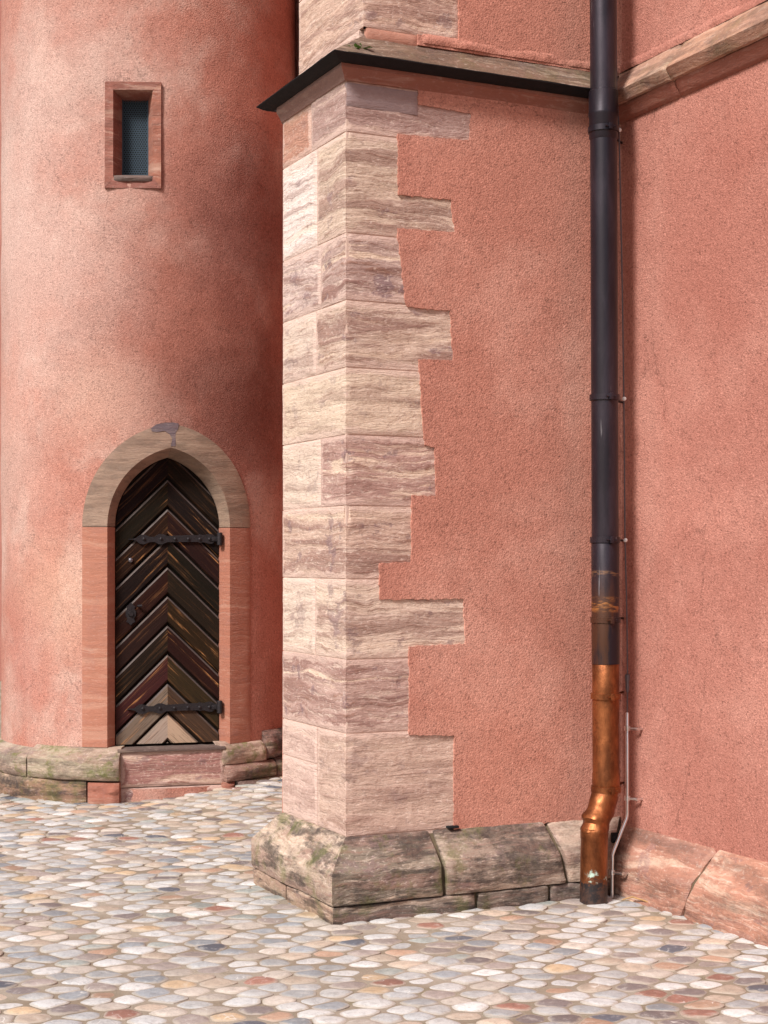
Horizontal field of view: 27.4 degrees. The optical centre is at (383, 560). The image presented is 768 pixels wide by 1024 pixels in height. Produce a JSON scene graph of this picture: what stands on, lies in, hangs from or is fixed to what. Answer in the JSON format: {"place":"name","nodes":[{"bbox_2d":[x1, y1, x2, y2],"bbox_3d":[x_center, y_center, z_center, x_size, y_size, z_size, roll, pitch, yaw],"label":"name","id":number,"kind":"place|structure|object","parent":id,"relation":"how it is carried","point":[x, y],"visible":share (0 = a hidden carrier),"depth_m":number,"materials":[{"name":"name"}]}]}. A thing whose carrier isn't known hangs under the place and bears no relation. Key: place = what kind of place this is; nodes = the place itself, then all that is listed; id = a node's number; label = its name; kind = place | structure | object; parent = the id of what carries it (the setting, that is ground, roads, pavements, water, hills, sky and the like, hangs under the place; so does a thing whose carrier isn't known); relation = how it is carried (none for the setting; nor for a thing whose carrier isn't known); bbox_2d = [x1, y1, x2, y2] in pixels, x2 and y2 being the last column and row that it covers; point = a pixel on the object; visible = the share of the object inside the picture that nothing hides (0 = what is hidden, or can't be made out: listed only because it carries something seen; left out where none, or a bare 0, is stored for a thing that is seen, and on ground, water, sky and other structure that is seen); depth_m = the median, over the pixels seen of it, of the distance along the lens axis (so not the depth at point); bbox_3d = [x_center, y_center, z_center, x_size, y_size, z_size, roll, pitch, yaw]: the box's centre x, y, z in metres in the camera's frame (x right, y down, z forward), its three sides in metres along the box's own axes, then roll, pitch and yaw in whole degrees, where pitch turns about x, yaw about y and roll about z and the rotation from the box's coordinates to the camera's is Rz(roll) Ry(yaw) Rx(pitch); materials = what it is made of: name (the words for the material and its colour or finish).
{"place":"outdoors","nodes":[
{"label":"outdoors","id":0,"kind":"place"},
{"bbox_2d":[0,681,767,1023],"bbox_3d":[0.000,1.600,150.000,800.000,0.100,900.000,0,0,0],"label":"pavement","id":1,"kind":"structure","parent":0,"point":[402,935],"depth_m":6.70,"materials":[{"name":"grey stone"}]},
{"bbox_2d":[0,0,295,803],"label":"stair turret","id":2,"kind":"object","parent":1,"relation":"on","point":[142,323],"visible":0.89,"depth_m":10.88,"materials":[{"name":"paint"}]},
{"bbox_2d":[105,81,160,188],"bbox_3d":[-1.713,-2.900,10.815,0.385,0.725,0.223,0,0,0],"label":"window","id":3,"kind":"structure","parent":2,"relation":"in","point":[132,109],"depth_m":10.76,"materials":[{"name":"stone"}]},
{"bbox_2d":[115,458,222,744],"bbox_3d":[-1.495,0.283,10.924,0.739,1.990,0.135,0,0,-16],"label":"door","id":4,"kind":"structure","parent":2,"relation":"in","point":[168,538],"depth_m":10.92,"materials":[{"name":"brown wood"}]},
{"bbox_2d":[0,0,767,946],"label":"church wall","id":5,"kind":"structure","parent":1,"relation":"on","point":[692,104],"depth_m":7.32,"materials":[{"name":"paint"}]},
{"bbox_2d":[580,0,623,904],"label":"drainpipe","id":6,"kind":"object","parent":5,"relation":"attached to","point":[597,815],"visible":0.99,"depth_m":7.59,"materials":[{"name":"black metal"}]},
{"bbox_2d":[609,0,642,897],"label":"lightning conductor","id":7,"kind":"object","parent":5,"relation":"attached to","point":[627,799],"visible":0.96,"depth_m":7.71,"materials":[{"name":"grey metal"}]},
{"bbox_2d":[251,0,620,924],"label":"buttress","id":8,"kind":"structure","parent":1,"relation":"on","point":[437,678],"depth_m":7.52,"materials":[{"name":"stone"}]},
{"bbox_2d":[347,43,372,48],"bbox_3d":[-0.109,-2.352,7.221,0.120,0.039,0.077,0,0,0],"label":"weed","id":9,"kind":"object","parent":8,"relation":"on","point":[356,45],"visible":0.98,"depth_m":7.20,"materials":[{"name":"green plant"}]},
{"bbox_2d":[610,832,620,842],"bbox_3d":[1.137,1.365,7.740,0.041,0.052,0.052,0,0,-9],"label":"pipe stub","id":10,"kind":"object","parent":8,"relation":"attached to","point":[613,836],"visible":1,"depth_m":7.72,"materials":[{"name":"black metal"}]},
{"bbox_2d":[622,896,647,902],"bbox_3d":[1.218,1.628,7.538,0.173,0.025,0.021,0,0,44],"label":"twig","id":11,"kind":"object","parent":1,"relation":"on","point":[635,898],"visible":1,"depth_m":7.55,"materials":[{"name":"brown wood"}]}
]}

